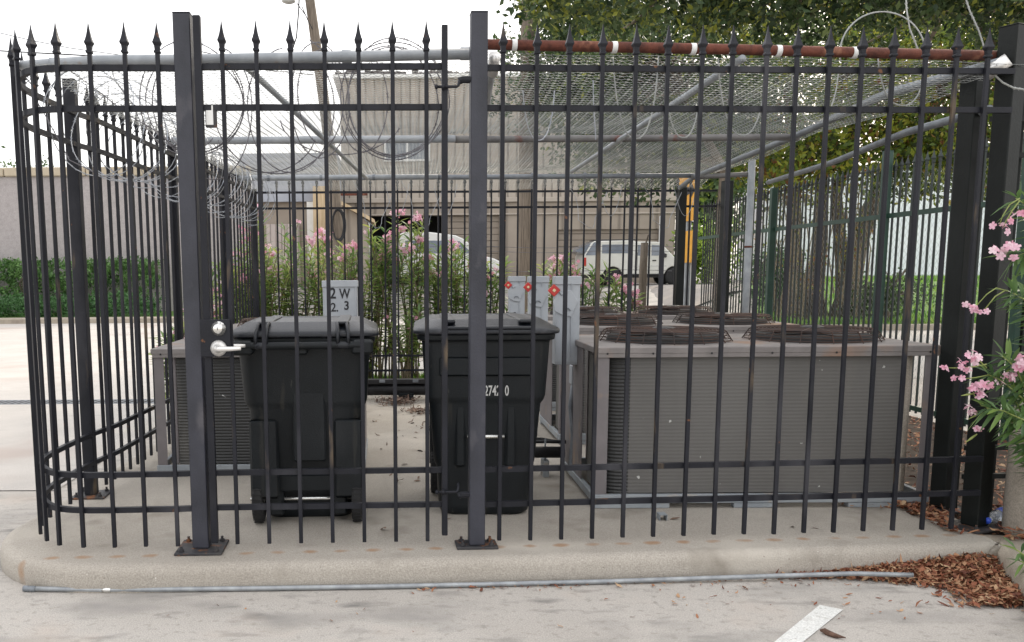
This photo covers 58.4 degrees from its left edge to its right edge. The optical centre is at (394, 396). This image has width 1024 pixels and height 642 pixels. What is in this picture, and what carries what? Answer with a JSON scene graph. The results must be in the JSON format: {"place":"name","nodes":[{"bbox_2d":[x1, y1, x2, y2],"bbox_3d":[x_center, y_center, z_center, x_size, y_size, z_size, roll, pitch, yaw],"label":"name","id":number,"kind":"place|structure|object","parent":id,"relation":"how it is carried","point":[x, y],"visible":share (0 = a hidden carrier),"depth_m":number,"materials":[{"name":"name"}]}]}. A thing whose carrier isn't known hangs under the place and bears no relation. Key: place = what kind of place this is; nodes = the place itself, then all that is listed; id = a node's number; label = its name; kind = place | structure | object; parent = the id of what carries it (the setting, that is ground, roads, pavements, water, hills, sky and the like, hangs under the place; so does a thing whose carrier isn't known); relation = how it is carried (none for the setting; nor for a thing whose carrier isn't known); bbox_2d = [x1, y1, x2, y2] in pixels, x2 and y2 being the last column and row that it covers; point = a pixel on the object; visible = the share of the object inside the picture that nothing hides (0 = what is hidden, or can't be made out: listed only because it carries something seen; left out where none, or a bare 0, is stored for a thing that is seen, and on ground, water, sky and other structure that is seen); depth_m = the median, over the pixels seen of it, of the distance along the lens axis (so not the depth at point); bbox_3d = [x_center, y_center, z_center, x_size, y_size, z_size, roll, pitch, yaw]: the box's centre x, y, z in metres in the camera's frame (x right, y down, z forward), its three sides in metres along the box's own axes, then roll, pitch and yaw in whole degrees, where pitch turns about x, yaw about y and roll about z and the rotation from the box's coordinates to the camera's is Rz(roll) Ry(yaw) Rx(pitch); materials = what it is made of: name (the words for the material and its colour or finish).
{"place":"outdoors","nodes":[
{"label":"outdoors","id":0,"kind":"place"},
{"bbox_2d":[0,50,313,70],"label":"power cable","id":1,"kind":"object","parent":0,"point":[52,53],"visible":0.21,"depth_m":28.77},
{"bbox_2d":[0,33,314,74],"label":"power cable","id":2,"kind":"object","parent":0,"point":[115,54],"visible":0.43,"depth_m":28.76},
{"bbox_2d":[0,0,992,271],"label":"sky","id":3,"kind":"structure","parent":0,"point":[105,18],"materials":[{"name":"white"}]},
{"bbox_2d":[0,316,1007,384],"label":"road","id":4,"kind":"structure","parent":0,"point":[13,358],"depth_m":17.19,"materials":[{"name":"concrete"}]},
{"bbox_2d":[0,316,183,323],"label":"street kerb","id":5,"kind":"structure","parent":4,"relation":"on","point":[54,320],"depth_m":28.08,"materials":[{"name":"concrete"}]},
{"bbox_2d":[268,280,740,316],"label":"driveway","id":6,"kind":"structure","parent":0,"point":[667,293],"depth_m":34.22,"materials":[{"name":"concrete"}]},
{"bbox_2d":[396,232,498,282],"bbox_3d":[2.458,-6.171,40.541,4.810,2.337,2.390,0,8,0],"label":"van","id":7,"kind":"object","parent":6,"relation":"on","point":[432,237],"visible":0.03,"depth_m":39.51,"materials":[{"name":"white"}]},
{"bbox_2d":[568,239,673,284],"bbox_3d":[9.926,-5.680,38.193,4.950,1.897,2.280,0,8,0],"label":"suv","id":8,"kind":"object","parent":6,"relation":"on","point":[616,256],"visible":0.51,"depth_m":37.28,"materials":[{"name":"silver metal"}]},
{"bbox_2d":[0,272,1023,641],"bbox_3d":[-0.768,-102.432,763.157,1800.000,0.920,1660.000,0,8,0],"label":"ground","id":9,"kind":"structure","parent":0,"point":[590,612],"depth_m":3.87,"materials":[{"name":"concrete"}]},
{"bbox_2d":[0,384,169,489],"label":"street apron","id":10,"kind":"object","parent":9,"relation":"on","point":[17,470],"depth_m":8.54,"materials":[{"name":"concrete"}]},
{"bbox_2d":[0,399,153,404],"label":"trench drain","id":11,"kind":"object","parent":10,"relation":"on","point":[12,402],"visible":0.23,"depth_m":10.44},
{"bbox_2d":[0,166,251,313],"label":"boundary wall","id":12,"kind":"structure","parent":9,"relation":"on","point":[10,243],"depth_m":31.94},
{"bbox_2d":[0,303,274,317],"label":"planting bed","id":13,"kind":"object","parent":9,"relation":"on","point":[92,315],"depth_m":30.69,"materials":[{"name":"brown soil"}]},
{"bbox_2d":[0,290,162,317],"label":"ground cover","id":14,"kind":"object","parent":13,"relation":"on","point":[16,306],"visible":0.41,"depth_m":29.60,"materials":[{"name":"green plant"}]},
{"bbox_2d":[0,255,164,312],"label":"hedge","id":15,"kind":"object","parent":13,"relation":"on","point":[12,266],"visible":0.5,"depth_m":31.03,"materials":[{"name":"green plant"}]},
{"bbox_2d":[148,322,184,424],"bbox_3d":[-2.033,-0.233,8.657,0.687,1.012,0.583,0,8,0],"label":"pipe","id":16,"kind":"object","parent":9,"relation":"on","point":[167,358],"visible":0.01,"depth_m":8.59,"materials":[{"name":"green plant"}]},
{"bbox_2d":[182,287,238,318],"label":"oleander","id":17,"kind":"object","parent":9,"relation":"on","point":[214,305],"visible":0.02,"depth_m":9.54,"materials":[{"name":"green plant"}]},
{"bbox_2d":[212,251,249,323],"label":"oleander","id":18,"kind":"object","parent":9,"relation":"on","point":[234,285],"visible":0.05,"depth_m":10.49,"materials":[{"name":"green plant"}]},
{"bbox_2d":[239,153,341,291],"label":"workshop","id":19,"kind":"structure","parent":9,"relation":"on","point":[310,222],"depth_m":40.34,"materials":[{"name":"grey metal"}]},
{"bbox_2d":[266,224,300,291],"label":"sliding door","id":20,"kind":"structure","parent":19,"relation":"in","point":[271,237],"depth_m":40.48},
{"bbox_2d":[281,0,346,279],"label":"utility pole","id":21,"kind":"object","parent":9,"relation":"on","point":[337,214],"visible":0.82,"depth_m":28.25,"materials":[{"name":"brown wood"}]},
{"bbox_2d":[341,193,375,290],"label":"shed","id":22,"kind":"structure","parent":9,"relation":"on","point":[351,224],"depth_m":36.43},
{"bbox_2d":[22,571,913,592],"bbox_3d":[0.341,0.854,4.193,4.113,0.057,0.088,0,8,-1],"label":"metal pole","id":23,"kind":"object","parent":9,"relation":"on","point":[27,588],"visible":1,"depth_m":4.17,"materials":[{"name":"silver metal"}]},
{"bbox_2d":[324,235,671,310],"bbox_3d":[1.448,-1.285,12.946,5.016,2.026,0.120,0,8,0],"label":"wire fence","id":24,"kind":"object","parent":9,"relation":"on","point":[643,268],"visible":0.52,"depth_m":12.84,"materials":[{"name":"metal"}]},
{"bbox_2d":[0,395,1000,592],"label":"concrete pad","id":25,"kind":"object","parent":9,"relation":"on","point":[30,555],"visible":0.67,"depth_m":4.46,"materials":[{"name":"concrete"}]},
{"bbox_2d":[7,22,190,547],"bbox_3d":[-1.641,-0.525,4.684,0.620,2.434,1.551,-5,9,-33],"label":"iron fence","id":26,"kind":"object","parent":25,"relation":"on","point":[87,470],"visible":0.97,"depth_m":4.30,"materials":[{"name":"metal"}]},
{"bbox_2d":[26,72,176,175],"bbox_3d":[-1.561,-1.481,4.755,0.815,0.651,0.240,-2,8,-9],"label":"razor wire","id":27,"kind":"object","parent":26,"relation":"attached to","point":[110,101],"visible":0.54,"depth_m":4.68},
{"bbox_2d":[77,87,259,484],"bbox_3d":[-1.691,-0.965,7.931,0.186,2.434,5.307,0,8,2],"label":"iron fence","id":28,"kind":"object","parent":25,"relation":"on","point":[253,263],"visible":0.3,"depth_m":6.48,"materials":[{"name":"metal"}]},
{"bbox_2d":[42,72,223,201],"bbox_3d":[-1.603,-1.617,5.897,0.668,0.579,2.629,0,8,0],"label":"razor wire","id":29,"kind":"object","parent":28,"relation":"attached to","point":[147,173],"visible":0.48,"depth_m":5.33,"materials":[{"name":"metal"}]},
{"bbox_2d":[69,72,235,181],"bbox_3d":[-1.746,-2.024,7.343,0.247,0.247,4.986,0,8,0],"label":"razor wire","id":30,"kind":"object","parent":28,"relation":"on","point":[123,104],"visible":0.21,"depth_m":5.34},
{"bbox_2d":[166,147,275,225],"bbox_3d":[-1.599,-1.990,8.659,0.658,0.572,3.109,0,8,0],"label":"razor wire","id":31,"kind":"object","parent":28,"relation":"attached to","point":[248,174],"visible":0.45,"depth_m":8.48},
{"bbox_2d":[172,11,228,555],"bbox_3d":[-0.944,-0.492,4.226,0.229,2.480,0.234,0,8,0],"label":"gate post","id":32,"kind":"object","parent":25,"relation":"on","point":[199,544],"visible":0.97,"depth_m":4.19,"materials":[{"name":"metal"}]},
{"bbox_2d":[150,339,367,470],"bbox_3d":[-0.892,-0.004,6.398,1.390,0.928,0.981,-1,8,-1],"label":"condensing unit","id":33,"kind":"object","parent":25,"relation":"on","point":[222,407],"visible":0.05,"depth_m":5.96,"materials":[{"name":"metal"}]},
{"bbox_2d":[233,315,378,522],"bbox_3d":[-0.473,0.103,5.020,0.775,1.085,0.938,-1,8,-2],"label":"wheeled bin","id":34,"kind":"object","parent":25,"relation":"on","point":[313,368],"visible":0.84,"depth_m":4.69,"materials":[{"name":"black plastic"}]},
{"bbox_2d":[322,280,357,315],"bbox_3d":[-0.423,-0.286,7.182,0.280,1.271,0.134,0,8,0],"label":"electrical box","id":35,"kind":"object","parent":25,"relation":"on","point":[344,297],"visible":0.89,"depth_m":7.06,"materials":[{"name":"grey"}]},
{"bbox_2d":[367,378,424,399],"bbox_3d":[0.175,-0.084,9.556,2.352,0.220,0.164,0,8,0],"label":"insulated pipe","id":36,"kind":"object","parent":25,"relation":"on","point":[412,387],"visible":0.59,"depth_m":9.52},
{"bbox_2d":[454,11,498,549],"bbox_3d":[0.388,-0.503,4.239,0.204,2.478,0.136,0,8,0],"label":"gate post","id":37,"kind":"object","parent":25,"relation":"on","point":[476,79],"visible":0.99,"depth_m":4.20,"materials":[{"name":"metal"}]},
{"bbox_2d":[192,15,459,543],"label":"gate","id":38,"kind":"structure","parent":37,"relation":"attached to","point":[216,337],"depth_m":4.16,"materials":[{"name":"metal"}]},
{"bbox_2d":[485,22,1023,540],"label":"iron fence","id":39,"kind":"object","parent":37,"relation":"attached to","point":[1005,110],"visible":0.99,"depth_m":4.32,"materials":[{"name":"metal"}]},
{"bbox_2d":[413,312,559,513],"bbox_3d":[0.498,0.070,5.211,0.775,1.085,0.938,0,8,2],"label":"wheeled bin","id":40,"kind":"object","parent":25,"relation":"on","point":[516,386],"visible":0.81,"depth_m":4.82,"materials":[{"name":"black plastic"}]},
{"bbox_2d":[255,178,733,378],"bbox_3d":[1.168,-1.321,10.392,5.478,2.435,0.288,0,8,0],"label":"iron fence","id":41,"kind":"object","parent":25,"relation":"on","point":[679,258],"visible":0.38,"depth_m":10.33,"materials":[{"name":"metal"}]},
{"bbox_2d":[504,276,525,313],"bbox_3d":[1.172,-0.539,8.896,0.209,1.289,0.132,0,8,0],"label":"electrical box","id":42,"kind":"object","parent":25,"relation":"on","point":[514,285],"visible":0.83,"depth_m":8.78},
{"bbox_2d":[19,39,1023,312],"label":"pipe canopy","id":43,"kind":"object","parent":25,"relation":"on","point":[615,139],"visible":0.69,"depth_m":5.87,"materials":[{"name":"metal"}]},
{"bbox_2d":[139,42,252,179],"bbox_3d":[-0.992,-1.430,4.519,0.563,0.677,0.206,-2,8,-9],"label":"razor wire","id":44,"kind":"object","parent":43,"relation":"hanging from","point":[242,115],"visible":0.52,"depth_m":4.47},
{"bbox_2d":[217,39,349,173],"bbox_3d":[-0.566,-1.455,4.529,0.696,0.682,0.224,0,8,0],"label":"razor wire","id":45,"kind":"object","parent":43,"relation":"hanging from","point":[309,164],"visible":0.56,"depth_m":4.54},
{"bbox_2d":[280,36,449,160],"bbox_3d":[-0.150,-1.472,4.497,0.866,0.608,0.202,0,8,0],"label":"razor wire","id":46,"kind":"object","parent":43,"relation":"hanging from","point":[369,148],"visible":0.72,"depth_m":4.48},
{"bbox_2d":[354,183,408,228],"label":"razor wire","id":47,"kind":"object","parent":43,"relation":"hanging from","point":[385,209],"visible":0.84,"depth_m":10.03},
{"bbox_2d":[402,183,456,228],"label":"razor wire","id":48,"kind":"object","parent":43,"relation":"hanging from","point":[435,205],"visible":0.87,"depth_m":10.03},
{"bbox_2d":[522,80,595,140],"bbox_3d":[0.837,-1.472,4.657,0.397,0.306,0.091,-1,8,-7],"label":"razor wire","id":49,"kind":"object","parent":43,"relation":"hanging from","point":[553,103],"visible":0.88,"depth_m":4.65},
{"bbox_2d":[612,56,658,138],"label":"razor wire","id":50,"kind":"object","parent":43,"relation":"hanging from","point":[615,91],"visible":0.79,"depth_m":4.56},
{"bbox_2d":[669,112,696,138],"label":"razor wire","id":51,"kind":"object","parent":43,"relation":"hanging from","point":[675,131],"visible":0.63,"depth_m":4.61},
{"bbox_2d":[717,59,761,135],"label":"razor wire","id":52,"kind":"object","parent":43,"relation":"hanging from","point":[721,91],"visible":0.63,"depth_m":4.52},
{"bbox_2d":[791,66,839,122],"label":"razor wire","id":53,"kind":"object","parent":43,"relation":"hanging from","point":[833,99],"visible":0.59,"depth_m":4.58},
{"bbox_2d":[840,11,923,61],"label":"razor wire","id":54,"kind":"object","parent":43,"relation":"attached to","point":[895,13],"visible":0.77,"depth_m":4.39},
{"bbox_2d":[877,58,919,105],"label":"razor wire","id":55,"kind":"object","parent":43,"relation":"hanging from","point":[886,94],"visible":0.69,"depth_m":4.54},
{"bbox_2d":[905,0,983,48],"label":"razor wire","id":56,"kind":"object","parent":43,"relation":"attached to","point":[972,17],"visible":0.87,"depth_m":4.40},
{"bbox_2d":[523,276,548,433],"bbox_3d":[1.131,-0.325,7.311,0.209,1.292,0.132,0,8,0],"label":"electrical box","id":57,"kind":"object","parent":25,"relation":"on","point":[542,282],"visible":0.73,"depth_m":7.20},
{"bbox_2d":[535,437,565,476],"bbox_3d":[0.837,0.392,5.934,0.569,0.245,0.204,1,8,8],"label":"insulated pipe","id":58,"kind":"object","parent":25,"relation":"on","point":[544,452],"visible":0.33,"depth_m":5.87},
{"bbox_2d":[366,394,817,528],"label":"fallen leaves","id":59,"kind":"object","parent":25,"relation":"on","point":[407,401],"visible":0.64,"depth_m":9.09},
{"bbox_2d":[526,305,713,410],"bbox_3d":[2.333,-0.429,9.136,1.890,0.988,1.032,0,8,1],"label":"condensing unit","id":60,"kind":"object","parent":25,"relation":"on","point":[670,312],"visible":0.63,"depth_m":8.78,"materials":[{"name":"metal"}]},
{"bbox_2d":[539,312,799,443],"bbox_3d":[2.204,-0.195,7.411,1.890,0.988,1.032,0,8,1],"label":"condensing unit","id":61,"kind":"object","parent":25,"relation":"on","point":[737,323],"visible":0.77,"depth_m":7.08,"materials":[{"name":"metal"}]},
{"bbox_2d":[565,324,940,507],"bbox_3d":[2.050,0.061,5.528,1.903,0.990,1.072,0,8,1],"label":"condensing unit","id":62,"kind":"object","parent":25,"relation":"on","point":[642,374],"visible":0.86,"depth_m":5.05,"materials":[{"name":"metal"}]},
{"bbox_2d":[548,276,581,364],"bbox_3d":[1.036,-0.472,5.575,0.207,0.541,0.132,0,8,0],"label":"electrical box","id":63,"kind":"object","parent":62,"relation":"attached to","point":[555,290],"visible":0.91,"depth_m":5.53,"materials":[{"name":"metal"}]},
{"bbox_2d":[917,75,990,513],"bbox_3d":[3.031,-0.538,4.855,0.200,2.342,0.200,-3,8,-17],"label":"fence post","id":64,"kind":"object","parent":25,"relation":"on","point":[966,148],"visible":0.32,"depth_m":4.82,"materials":[{"name":"metal"}]},
{"bbox_2d":[333,70,675,284],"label":"warehouse","id":65,"kind":"structure","parent":9,"relation":"on","point":[377,199],"depth_m":43.09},
{"bbox_2d":[384,143,429,161],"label":"window","id":66,"kind":"structure","parent":65,"relation":"in","point":[403,144],"depth_m":42.78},
{"bbox_2d":[448,215,498,283],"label":"garage door","id":67,"kind":"structure","parent":65,"relation":"in","point":[457,221],"depth_m":43.39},
{"bbox_2d":[558,229,658,282],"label":"garage door","id":68,"kind":"structure","parent":65,"relation":"in","point":[590,234],"depth_m":43.44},
{"bbox_2d":[518,0,535,313],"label":"utility pole","id":69,"kind":"object","parent":9,"relation":"on","point":[524,235],"visible":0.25,"depth_m":20.44,"materials":[{"name":"brown wood"}]},
{"bbox_2d":[218,577,1023,631],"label":"leaf bits","id":70,"kind":"object","parent":9,"relation":"on","point":[677,594],"visible":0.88,"depth_m":4.14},
{"bbox_2d":[489,0,836,310],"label":"shade tree","id":71,"kind":"object","parent":9,"relation":"on","point":[625,60],"visible":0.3,"depth_m":19.72,"materials":[{"name":"green plant"}]},
{"bbox_2d":[679,178,694,304],"bbox_3d":[4.340,-1.807,13.384,0.118,2.900,0.620,-2,8,-11],"label":"post","id":72,"kind":"object","parent":9,"relation":"on","point":[690,248],"visible":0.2,"depth_m":13.28,"materials":[{"name":"yellow"}]},
{"bbox_2d":[666,213,741,283],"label":"shrub","id":73,"kind":"object","parent":9,"relation":"on","point":[699,255],"visible":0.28,"depth_m":39.15,"materials":[{"name":"green plant"}]},
{"bbox_2d":[674,102,762,243],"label":"shade tree","id":74,"kind":"object","parent":9,"relation":"on","point":[701,214],"visible":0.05,"depth_m":44.07,"materials":[{"name":"green plant"}]},
{"bbox_2d":[496,0,1023,93],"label":"oak tree","id":75,"kind":"object","parent":9,"relation":"on","point":[740,15],"visible":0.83,"depth_m":9.11,"materials":[{"name":"green plant"}]},
{"bbox_2d":[729,242,824,310],"bbox_3d":[11.231,-3.452,26.796,2.381,2.490,2.290,-3,8,-19],"label":"shrub","id":76,"kind":"object","parent":9,"relation":"on","point":[765,275],"visible":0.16,"depth_m":26.76,"materials":[{"name":"green plant"}]},
{"bbox_2d":[775,605,842,641],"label":"parking line","id":77,"kind":"object","parent":9,"relation":"on","point":[811,623],"visible":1,"depth_m":3.71,"materials":[{"name":"paint"}]},
{"bbox_2d":[820,628,845,637],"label":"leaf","id":78,"kind":"object","parent":9,"relation":"on","point":[825,631],"visible":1,"depth_m":3.59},
{"bbox_2d":[668,0,1023,320],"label":"oak tree","id":79,"kind":"object","parent":9,"relation":"on","point":[776,163],"visible":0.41,"depth_m":22.02,"materials":[{"name":"green plant"}]},
{"bbox_2d":[736,165,1017,279],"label":"boundary wall","id":80,"kind":"structure","parent":9,"relation":"on","point":[937,248],"depth_m":51.28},
{"bbox_2d":[833,266,942,320],"bbox_3d":[12.666,-2.676,23.282,2.262,1.982,1.921,-3,8,-21],"label":"shrub","id":81,"kind":"object","parent":9,"relation":"on","point":[890,294],"visible":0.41,"depth_m":23.11,"materials":[{"name":"green plant"}]},
{"bbox_2d":[776,551,1023,607],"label":"fallen leaves","id":82,"kind":"object","parent":9,"relation":"on","point":[991,585],"visible":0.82,"depth_m":4.20,"materials":[{"name":"plant"}]},
{"bbox_2d":[831,323,1008,330],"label":"lawn kerb","id":83,"kind":"structure","parent":9,"relation":"on","point":[918,327],"depth_m":21.86,"materials":[{"name":"concrete"}]},
{"bbox_2d":[985,535,1023,607],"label":"kerb","id":84,"kind":"structure","parent":9,"relation":"on","point":[1006,555],"depth_m":4.24,"materials":[{"name":"concrete"}]},
{"bbox_2d":[741,274,1011,324],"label":"lawn","id":85,"kind":"structure","parent":0,"point":[935,282],"depth_m":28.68,"materials":[{"name":"green plant"}]},
{"bbox_2d":[904,416,1007,534],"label":"planter soil","id":86,"kind":"structure","parent":0,"point":[909,471],"depth_m":6.21,"materials":[{"name":"soil"}]},
{"bbox_2d":[698,135,1023,442],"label":"iron fence","id":87,"kind":"object","parent":86,"relation":"on","point":[772,229],"visible":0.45,"depth_m":9.45,"materials":[{"name":"metal"}]},
{"bbox_2d":[840,415,1023,539],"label":"planter leaves","id":88,"kind":"object","parent":86,"relation":"on","point":[930,512],"visible":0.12,"depth_m":4.94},
{"bbox_2d":[986,506,1002,523],"bbox_3d":[3.119,0.611,4.676,0.214,0.076,0.065,-5,9,-31],"label":"plastic bottle","id":89,"kind":"object","parent":88,"relation":"on","point":[995,515],"visible":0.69,"depth_m":4.64,"materials":[{"name":"white"}]},
{"bbox_2d":[939,182,1023,577],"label":"oleander","id":90,"kind":"object","parent":86,"relation":"on","point":[1013,421],"visible":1,"depth_m":4.03,"materials":[{"name":"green plant"}]},
{"bbox_2d":[961,103,1023,511],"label":"iron fence","id":91,"kind":"object","parent":86,"relation":"on","point":[1002,475],"visible":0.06,"depth_m":4.78,"materials":[{"name":"metal"}]},
{"bbox_2d":[1002,403,1023,537],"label":"bollard","id":92,"kind":"object","parent":86,"relation":"on","point":[1013,511],"visible":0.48,"depth_m":4.51,"materials":[{"name":"concrete"}]},
{"label":"grass strip","id":93,"kind":"structure","parent":0,"visible":0},
{"bbox_2d":[233,233,277,321],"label":"oleander","id":94,"kind":"object","parent":93,"relation":"on","point":[251,276],"visible":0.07,"depth_m":11.15,"materials":[{"name":"green plant"}]},
{"bbox_2d":[233,232,297,323],"bbox_3d":[-1.636,-1.025,10.884,1.008,1.894,0.701,0,8,0],"label":"oleander","id":95,"kind":"object","parent":93,"relation":"on","point":[272,274],"visible":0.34,"depth_m":10.84,"materials":[{"name":"green plant"}]},
{"bbox_2d":[241,204,307,315],"bbox_3d":[-1.560,-1.302,11.494,0.937,2.280,0.834,0,8,0],"label":"oleander","id":96,"kind":"object","parent":93,"relation":"on","point":[288,254],"visible":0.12,"depth_m":11.47,"materials":[{"name":"green plant"}]},
{"bbox_2d":[265,232,335,315],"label":"oleander","id":97,"kind":"object","parent":93,"relation":"on","point":[311,242],"visible":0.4,"depth_m":11.19,"materials":[{"name":"green plant"}]},
{"bbox_2d":[298,227,351,315],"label":"oleander","id":98,"kind":"object","parent":93,"relation":"on","point":[323,237],"visible":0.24,"depth_m":11.57,"materials":[{"name":"green plant"}]},
{"bbox_2d":[308,240,383,316],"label":"oleander","id":99,"kind":"object","parent":93,"relation":"on","point":[349,274],"visible":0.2,"depth_m":11.09,"materials":[{"name":"green plant"}]},
{"bbox_2d":[341,236,391,378],"bbox_3d":[-0.337,-1.088,11.453,0.878,1.848,0.717,0,8,0],"label":"oleander","id":100,"kind":"object","parent":93,"relation":"on","point":[375,352],"visible":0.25,"depth_m":11.40,"materials":[{"name":"green plant"}]},
{"bbox_2d":[363,209,413,377],"bbox_3d":[-0.105,-1.237,11.215,0.703,2.202,0.553,0,8,0],"label":"oleander","id":101,"kind":"object","parent":93,"relation":"on","point":[380,339],"visible":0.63,"depth_m":11.19,"materials":[{"name":"green plant"}]},
{"bbox_2d":[378,303,423,377],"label":"oleander","id":102,"kind":"object","parent":93,"relation":"on","point":[407,344],"visible":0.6,"depth_m":10.97,"materials":[{"name":"green plant"}]},
{"bbox_2d":[383,211,433,377],"bbox_3d":[0.217,-1.267,11.538,0.750,2.171,0.550,1,8,14],"label":"oleander","id":103,"kind":"object","parent":93,"relation":"on","point":[420,239],"visible":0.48,"depth_m":11.43,"materials":[{"name":"green plant"}]},
{"bbox_2d":[399,240,462,360],"bbox_3d":[0.443,-1.042,11.173,0.890,1.820,0.647,0,8,0],"label":"oleander","id":104,"kind":"object","parent":93,"relation":"on","point":[432,293],"visible":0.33,"depth_m":11.09,"materials":[{"name":"green plant"}]},
{"bbox_2d":[423,236,489,313],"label":"oleander","id":105,"kind":"object","parent":93,"relation":"on","point":[459,289],"visible":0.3,"depth_m":11.39,"materials":[{"name":"green plant"}]},
{"bbox_2d":[449,255,525,313],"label":"oleander","id":106,"kind":"object","parent":93,"relation":"on","point":[495,308],"visible":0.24,"depth_m":11.15,"materials":[{"name":"green plant"}]},
{"bbox_2d":[526,254,584,311],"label":"oleander","id":107,"kind":"object","parent":93,"relation":"on","point":[553,270],"visible":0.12,"depth_m":11.37,"materials":[{"name":"green plant"}]},
{"bbox_2d":[551,250,621,308],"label":"oleander","id":108,"kind":"object","parent":93,"relation":"on","point":[588,285],"visible":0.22,"depth_m":11.55,"materials":[{"name":"green plant"}]},
{"bbox_2d":[601,273,644,311],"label":"oleander","id":109,"kind":"object","parent":93,"relation":"on","point":[639,302],"visible":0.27,"depth_m":11.26,"materials":[{"name":"green plant"}]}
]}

